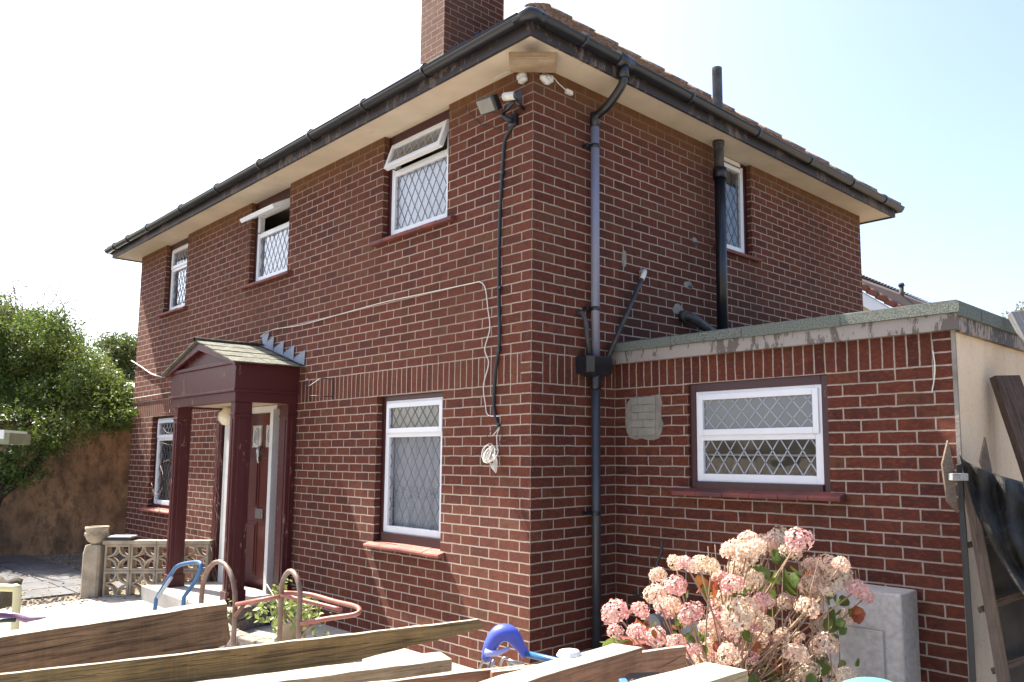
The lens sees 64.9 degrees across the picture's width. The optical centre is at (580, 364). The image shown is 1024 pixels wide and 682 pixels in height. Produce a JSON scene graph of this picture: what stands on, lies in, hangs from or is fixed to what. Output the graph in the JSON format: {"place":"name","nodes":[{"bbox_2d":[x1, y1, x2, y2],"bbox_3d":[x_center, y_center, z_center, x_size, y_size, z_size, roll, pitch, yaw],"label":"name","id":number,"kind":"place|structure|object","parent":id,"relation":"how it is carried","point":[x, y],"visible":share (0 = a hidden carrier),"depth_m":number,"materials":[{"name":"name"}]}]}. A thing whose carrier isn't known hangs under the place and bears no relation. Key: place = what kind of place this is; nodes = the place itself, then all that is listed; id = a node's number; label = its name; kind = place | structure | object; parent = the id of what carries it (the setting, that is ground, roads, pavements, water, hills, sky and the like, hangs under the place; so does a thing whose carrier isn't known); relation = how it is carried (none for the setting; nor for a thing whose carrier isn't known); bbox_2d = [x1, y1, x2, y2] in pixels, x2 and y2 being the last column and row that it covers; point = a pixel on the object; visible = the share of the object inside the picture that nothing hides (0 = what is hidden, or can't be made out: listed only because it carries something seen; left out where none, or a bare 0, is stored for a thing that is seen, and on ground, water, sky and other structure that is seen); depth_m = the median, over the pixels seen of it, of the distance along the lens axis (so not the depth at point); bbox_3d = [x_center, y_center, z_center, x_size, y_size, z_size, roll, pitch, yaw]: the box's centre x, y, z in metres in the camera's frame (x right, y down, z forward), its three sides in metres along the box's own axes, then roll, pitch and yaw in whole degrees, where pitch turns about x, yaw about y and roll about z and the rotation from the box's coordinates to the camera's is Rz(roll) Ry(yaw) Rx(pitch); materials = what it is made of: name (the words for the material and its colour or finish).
{"place":"outdoors","nodes":[
{"label":"outdoors","id":0,"kind":"place"},
{"bbox_2d":[0,555,135,599],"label":"path","id":1,"kind":"structure","parent":0,"point":[34,585],"depth_m":10.28,"materials":[{"name":"grey concrete"}]},
{"bbox_2d":[5,549,162,609],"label":"ground","id":2,"kind":"structure","parent":0,"point":[74,596],"depth_m":10.60,"materials":[{"name":"grey gravel"}]},
{"bbox_2d":[0,420,131,556],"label":"garden wall","id":3,"kind":"structure","parent":2,"relation":"on","point":[58,512],"depth_m":12.98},
{"bbox_2d":[0,273,139,505],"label":"overhanging tree","id":4,"kind":"object","parent":2,"relation":"on","point":[57,372],"visible":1,"depth_m":12.00,"materials":[{"name":"green plant"}]},
{"bbox_2d":[0,551,149,611],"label":"leaf litter","id":5,"kind":"object","parent":2,"relation":"on","point":[56,585],"visible":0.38,"depth_m":9.99,"materials":[{"name":"brown plant"}]},
{"bbox_2d":[80,544,104,598],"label":"stone pillar","id":6,"kind":"structure","parent":2,"relation":"on","point":[92,571],"depth_m":8.89,"materials":[{"name":"stone"}]},
{"bbox_2d":[84,525,109,544],"bbox_3d":[-5.442,1.925,9.020,0.250,0.200,0.250,-6,-9,44],"label":"stone bowl","id":7,"kind":"object","parent":6,"relation":"on","point":[95,535],"visible":1,"depth_m":8.94,"materials":[{"name":"stone"}]},
{"bbox_2d":[93,328,137,382],"bbox_3d":[-18.215,1.814,31.739,2.982,6.573,2.396,-6,-9,44],"label":"distant tree","id":8,"kind":"object","parent":2,"relation":"on","point":[122,349],"visible":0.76,"depth_m":31.39,"materials":[{"name":"green plant"}]},
{"bbox_2d":[104,0,904,669],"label":"brick house","id":9,"kind":"structure","parent":2,"relation":"on","point":[642,198],"depth_m":7.08,"materials":[{"name":"red brick"}]},
{"bbox_2d":[131,360,161,377],"bbox_3d":[-6.191,0.058,11.424,1.323,0.348,0.016,-6,-9,44],"label":"end wall cable","id":10,"kind":"object","parent":9,"relation":"attached to","point":[146,370],"visible":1,"depth_m":11.40,"materials":[{"name":"white plastic"}]},
{"bbox_2d":[131,392,170,398],"bbox_3d":[-6.061,0.441,11.255,1.694,0.024,0.010,-6,-9,44],"label":"thin end cable","id":11,"kind":"object","parent":9,"relation":"attached to","point":[150,395],"visible":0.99,"depth_m":11.18,"materials":[{"name":"white plastic"}]},
{"bbox_2d":[138,415,173,514],"bbox_3d":[-5.521,1.334,10.766,1.276,1.290,0.299,-6,-9,44],"label":"window","id":12,"kind":"structure","parent":9,"relation":"in","point":[161,504],"depth_m":11.00,"materials":[{"name":"red paint"}]},
{"bbox_2d":[156,238,187,316],"bbox_3d":[-5.453,-1.192,10.986,0.996,1.020,0.288,-6,-9,44],"label":"window","id":13,"kind":"structure","parent":9,"relation":"in","point":[181,247],"depth_m":11.15,"materials":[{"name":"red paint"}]},
{"bbox_2d":[151,254,232,583],"bbox_3d":[-4.815,0.576,9.841,2.576,4.008,0.275,-6,-9,44],"label":"dead creeper","id":14,"kind":"object","parent":9,"relation":"attached to","point":[153,492],"visible":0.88,"depth_m":9.63,"materials":[{"name":"brown plant"}]},
{"bbox_2d":[217,405,279,593],"bbox_3d":[-3.542,1.518,8.748,1.145,2.100,0.280,-6,-9,44],"label":"door","id":15,"kind":"structure","parent":9,"relation":"in","point":[261,516],"depth_m":8.72,"materials":[{"name":"red wood"}]},
{"bbox_2d":[239,187,291,289],"bbox_3d":[-3.473,-1.416,8.968,1.206,1.019,0.358,-6,-9,44],"label":"window","id":16,"kind":"structure","parent":9,"relation":"in","point":[273,266],"depth_m":9.10,"materials":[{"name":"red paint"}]},
{"bbox_2d":[305,378,332,398],"bbox_3d":[-2.473,0.220,7.599,0.275,0.208,0.030,6,-8,-42],"label":"hanging basket bracket","id":17,"kind":"object","parent":9,"relation":"attached to","point":[318,380],"visible":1,"depth_m":7.63,"materials":[{"name":"black metal"}]},
{"bbox_2d":[260,281,502,472],"bbox_3d":[-2.087,0.208,7.326,4.162,1.490,0.111,-6,-9,44],"label":"white cable","id":18,"kind":"object","parent":9,"relation":"attached to","point":[486,456],"visible":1,"depth_m":6.04,"materials":[{"name":"plastic"}]},
{"bbox_2d":[363,391,444,558],"bbox_3d":[-1.410,0.906,6.768,1.096,1.319,0.257,-6,-9,44],"label":"window","id":19,"kind":"structure","parent":9,"relation":"in","point":[411,444],"depth_m":6.86,"materials":[{"name":"white paint"}]},
{"bbox_2d":[369,109,455,246],"bbox_3d":[-1.403,-1.628,7.049,1.226,1.020,0.247,-6,-9,44],"label":"window","id":20,"kind":"structure","parent":9,"relation":"in","point":[418,191],"depth_m":7.11,"materials":[{"name":"white paint"}]},
{"bbox_2d":[465,105,506,131],"bbox_3d":[-0.741,-1.960,6.325,0.566,0.384,0.006,-6,-9,44],"label":"thin dark wire","id":21,"kind":"object","parent":9,"relation":"attached to","point":[481,124],"visible":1,"depth_m":6.34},
{"bbox_2d":[476,93,518,127],"bbox_3d":[-0.635,-1.921,6.068,0.245,0.227,0.243,-6,-9,44],"label":"security floodlight","id":22,"kind":"object","parent":9,"relation":"attached to","point":[491,103],"visible":1,"depth_m":6.03,"materials":[{"name":"black plastic"}]},
{"bbox_2d":[492,126,514,426],"bbox_3d":[-0.578,-0.680,6.020,0.219,2.294,0.028,-6,-9,44],"label":"black cable","id":23,"kind":"object","parent":9,"relation":"attached to","point":[498,350],"visible":1,"depth_m":6.05,"materials":[{"name":"black plastic"}]},
{"bbox_2d":[501,90,524,113],"bbox_3d":[-0.518,-1.963,5.974,0.195,0.142,0.168,-2,-7,14],"label":"security camera","id":24,"kind":"object","parent":9,"relation":"attached to","point":[513,97],"visible":1,"depth_m":5.95,"materials":[{"name":"white plastic"}]},
{"bbox_2d":[494,71,565,89],"bbox_3d":[-0.860,-2.225,6.493,1.601,0.292,0.344,-4,-7,30],"label":"corner wire","id":25,"kind":"object","parent":9,"relation":"attached to","point":[543,73],"visible":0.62,"depth_m":6.14,"materials":[{"name":"white plastic"}]},
{"bbox_2d":[565,89,572,95],"bbox_3d":[-0.087,-2.116,6.228,0.030,0.035,0.070,-6,-9,44],"label":"junction box","id":26,"kind":"object","parent":9,"relation":"attached to","point":[569,92],"visible":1,"depth_m":6.21,"materials":[{"name":"white plastic"}]},
{"bbox_2d":[713,156,762,262],"bbox_3d":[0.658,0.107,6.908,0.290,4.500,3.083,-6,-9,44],"label":"window","id":27,"kind":"structure","parent":9,"relation":"in","point":[733,167],"depth_m":8.06,"materials":[{"name":"red paint"}]},
{"bbox_2d":[610,299,1023,681],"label":"brick extension","id":28,"kind":"object","parent":2,"relation":"on","point":[832,433],"visible":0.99,"depth_m":5.11,"materials":[{"name":"brick"}]},
{"bbox_2d":[631,541,662,597],"bbox_3d":[0.481,1.516,5.897,0.054,0.454,0.348,5,-8,-37],"label":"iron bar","id":29,"kind":"object","parent":28,"relation":"attached to","point":[656,566],"visible":0.81,"depth_m":5.81,"materials":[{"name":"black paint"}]},
{"bbox_2d":[671,374,845,501],"bbox_3d":[1.186,0.502,5.459,1.296,0.805,0.174,-6,-9,44],"label":"window","id":30,"kind":"structure","parent":28,"relation":"in","point":[783,408],"depth_m":5.44,"materials":[{"name":"white paint"}]},
{"bbox_2d":[931,350,935,392],"bbox_3d":[2.044,0.041,4.641,0.032,0.247,0.017,-6,-9,44],"label":"dangling wire","id":31,"kind":"object","parent":28,"relation":"hanging from","point":[934,370],"visible":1,"depth_m":4.63,"materials":[{"name":"white plastic"}]},
{"bbox_2d":[989,375,1023,480],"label":"leaning plank","id":32,"kind":"object","parent":2,"relation":"on","point":[1008,390],"visible":0.98,"depth_m":4.76,"materials":[{"name":"wood"}]},
{"bbox_2d":[1001,301,1023,318],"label":"pale shrub","id":33,"kind":"object","parent":2,"relation":"on","point":[1020,309],"visible":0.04,"depth_m":15.82,"materials":[{"name":"white plant"}]},
{"bbox_2d":[1007,311,1023,346],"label":"leaning plank","id":34,"kind":"object","parent":2,"relation":"on","point":[1016,318],"visible":1,"depth_m":4.98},
{"bbox_2d":[0,593,475,679],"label":"patio","id":35,"kind":"structure","parent":0,"point":[77,611],"depth_m":7.91,"materials":[{"name":"concrete"}]},
{"bbox_2d":[0,617,15,622],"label":"dark rod","id":36,"kind":"object","parent":35,"relation":"on","point":[4,620],"visible":1,"depth_m":4.29,"materials":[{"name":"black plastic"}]},
{"bbox_2d":[0,612,45,622],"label":"purple handle","id":37,"kind":"object","parent":36,"relation":"attached to","point":[22,618],"visible":0.92,"depth_m":4.37,"materials":[{"name":"plastic"}]},
{"bbox_2d":[0,583,21,629],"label":"cream plastic chair","id":38,"kind":"object","parent":35,"relation":"on","point":[15,589],"visible":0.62,"depth_m":5.38,"materials":[{"name":"beige plastic"}]},
{"bbox_2d":[0,576,22,608],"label":"brown cloth","id":39,"kind":"object","parent":38,"relation":"on","point":[5,599],"visible":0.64,"depth_m":5.54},
{"bbox_2d":[0,430,30,444],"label":"garden arbour","id":40,"kind":"object","parent":35,"relation":"on","point":[11,437],"visible":1,"depth_m":6.93,"materials":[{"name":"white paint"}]},
{"bbox_2d":[102,539,212,596],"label":"screen block wall","id":41,"kind":"structure","parent":35,"relation":"on","point":[131,570],"depth_m":8.95,"materials":[{"name":"concrete"}]},
{"bbox_2d":[106,535,138,539],"bbox_3d":[-5.151,1.951,9.025,0.290,0.047,0.155,0,-6,0],"label":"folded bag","id":42,"kind":"object","parent":41,"relation":"on","point":[122,537],"visible":1,"depth_m":8.96,"materials":[{"name":"plastic"}]},
{"bbox_2d":[153,560,202,609],"bbox_3d":[-2.996,1.841,5.894,0.599,0.807,0.086,-4,-7,31],"label":"blue walking frame","id":43,"kind":"object","parent":35,"relation":"on","point":[167,581],"visible":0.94,"depth_m":5.90,"materials":[{"name":"blue metal"}]},
{"bbox_2d":[264,603,288,624],"bbox_3d":[-2.941,2.345,7.565,0.320,0.155,0.240,-6,-9,44],"label":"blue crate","id":44,"kind":"object","parent":35,"relation":"on","point":[269,614],"visible":0.12,"depth_m":7.42,"materials":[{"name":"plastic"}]},
{"bbox_2d":[199,559,361,646],"bbox_3d":[-2.030,1.773,5.446,1.522,0.842,0.407,-4,-7,31],"label":"walking frame","id":45,"kind":"object","parent":35,"relation":"on","point":[299,593],"visible":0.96,"depth_m":5.29,"materials":[{"name":"metal"}]},
{"bbox_2d":[244,578,330,641],"bbox_3d":[-2.118,1.893,5.899,0.597,0.688,0.597,-6,-9,44],"label":"potted plant","id":46,"kind":"object","parent":35,"relation":"on","point":[289,631],"visible":0.59,"depth_m":5.84,"materials":[{"name":"green plant"}]},
{"bbox_2d":[218,601,361,663],"bbox_3d":[-2.529,2.208,6.479,0.726,0.215,2.218,5,-8,-39],"label":"planter edging","id":47,"kind":"object","parent":35,"relation":"on","point":[243,638],"visible":0.15,"depth_m":6.98,"materials":[{"name":"stone"}]},
{"bbox_2d":[187,597,317,633],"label":"weeds","id":48,"kind":"object","parent":47,"relation":"on","point":[228,612],"visible":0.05,"depth_m":6.73,"materials":[{"name":"green plant"}]},
{"bbox_2d":[616,635,651,650],"bbox_3d":[0.324,1.909,4.969,0.250,0.390,0.250,-6,-9,44],"label":"terracotta pot","id":49,"kind":"object","parent":35,"relation":"on","point":[643,644],"visible":0.22,"depth_m":4.94,"materials":[{"name":"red ceramic"}]},
{"bbox_2d":[644,612,733,666],"bbox_3d":[0.690,1.897,5.113,0.610,0.547,0.150,-6,-9,44],"label":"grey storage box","id":50,"kind":"object","parent":35,"relation":"on","point":[658,618],"visible":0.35,"depth_m":5.21,"materials":[{"name":"grey plastic"}]},
{"bbox_2d":[601,526,874,681],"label":"hydrangea bush","id":51,"kind":"object","parent":35,"relation":"on","point":[725,637],"visible":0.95,"depth_m":4.14,"materials":[{"name":"pink plant"}]},
{"bbox_2d":[843,677,891,681],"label":"teal bin","id":52,"kind":"object","parent":35,"relation":"on","point":[865,679],"visible":1,"depth_m":3.44,"materials":[{"name":"plastic"}]},
{"bbox_2d":[820,581,920,681],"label":"meter box","id":53,"kind":"object","parent":35,"relation":"on","point":[881,640],"visible":0.49,"depth_m":4.52,"materials":[{"name":"grey plastic"}]},
{"bbox_2d":[826,626,884,678],"bbox_3d":[1.571,1.662,4.600,0.355,0.300,0.010,-6,-9,44],"label":"door","id":54,"kind":"structure","parent":53,"relation":"in","point":[867,645],"depth_m":4.56,"materials":[{"name":"grey plastic"}]},
{"bbox_2d":[941,437,1023,681],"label":"broken pallet","id":55,"kind":"object","parent":35,"relation":"on","point":[1002,607],"visible":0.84,"depth_m":4.06,"materials":[{"name":"brown wood"}]},
{"bbox_2d":[959,455,1023,595],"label":"black tarpaulin","id":56,"kind":"object","parent":55,"relation":"on","point":[997,502],"visible":1,"depth_m":3.99,"materials":[{"name":"black plastic"}]},
{"bbox_3d":[-1.594,1.686,3.545,0.400,0.596,0.200,-6,-9,44],"label":"block pier","id":57,"kind":"object","parent":35,"relation":"on","visible":0},
{"bbox_3d":[-0.844,1.262,2.853,2.900,0.098,0.094,-6,-9,44],"label":"timber bearer","id":58,"kind":"object","parent":57,"relation":"on","visible":0},
{"bbox_2d":[0,600,229,672],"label":"timber beam","id":59,"kind":"structure","parent":58,"relation":"on","point":[183,629],"depth_m":3.36,"materials":[{"name":"brown wood"}]},
{"bbox_2d":[0,619,483,681],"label":"timber board","id":60,"kind":"object","parent":58,"relation":"on","point":[238,661],"visible":0.93,"depth_m":3.04,"materials":[{"name":"brown wood"}]},
{"bbox_2d":[194,652,451,681],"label":"timber board","id":61,"kind":"object","parent":58,"relation":"on","point":[404,666],"visible":0.98,"depth_m":3.08,"materials":[{"name":"brown wood"}]},
{"bbox_2d":[371,664,524,681],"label":"timber board","id":62,"kind":"object","parent":58,"relation":"on","point":[478,675],"visible":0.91,"depth_m":2.91,"materials":[{"name":"brown wood"}]},
{"bbox_2d":[490,645,685,677],"bbox_3d":[0.056,1.229,3.129,0.867,0.168,0.038,3,-7,-28],"label":"timber board","id":63,"kind":"object","parent":62,"relation":"attached to","point":[665,659],"visible":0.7,"depth_m":3.27,"materials":[{"name":"brown wood"}]},
{"bbox_2d":[478,623,557,668],"bbox_3d":[-0.186,1.157,3.235,0.479,0.208,0.137,-2,-7,14],"label":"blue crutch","id":64,"kind":"object","parent":63,"relation":"on","point":[497,635],"visible":0.81,"depth_m":3.23,"materials":[{"name":"plastic"}]},
{"bbox_2d":[480,643,641,681],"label":"timber beam","id":65,"kind":"structure","parent":58,"relation":"on","point":[613,662],"depth_m":2.69,"materials":[{"name":"brown wood"}]},
{"bbox_2d":[631,662,747,681],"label":"timber beam","id":66,"kind":"structure","parent":58,"relation":"on","point":[707,672],"depth_m":2.55,"materials":[{"name":"brown wood"}]},
{"bbox_2d":[619,672,660,681],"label":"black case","id":67,"kind":"object","parent":66,"relation":"on","point":[629,677],"visible":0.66,"depth_m":2.55,"materials":[{"name":"black plastic"}]},
{"bbox_2d":[0,0,1023,420],"label":"sky","id":68,"kind":"structure","parent":0,"point":[112,111],"materials":[{"name":"white"}]},
{"bbox_2d":[556,648,581,657],"bbox_3d":[-0.038,0.997,2.765,0.087,0.028,0.089,-6,-9,44],"label":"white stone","id":69,"kind":"object","parent":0,"point":[568,653],"visible":0.92,"depth_m":2.74,"materials":[{"name":"white stone"}]},
{"bbox_2d":[862,275,930,310],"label":"neighbour house","id":70,"kind":"structure","parent":0,"point":[888,295],"depth_m":19.75,"materials":[{"name":"red concrete"}]}
]}

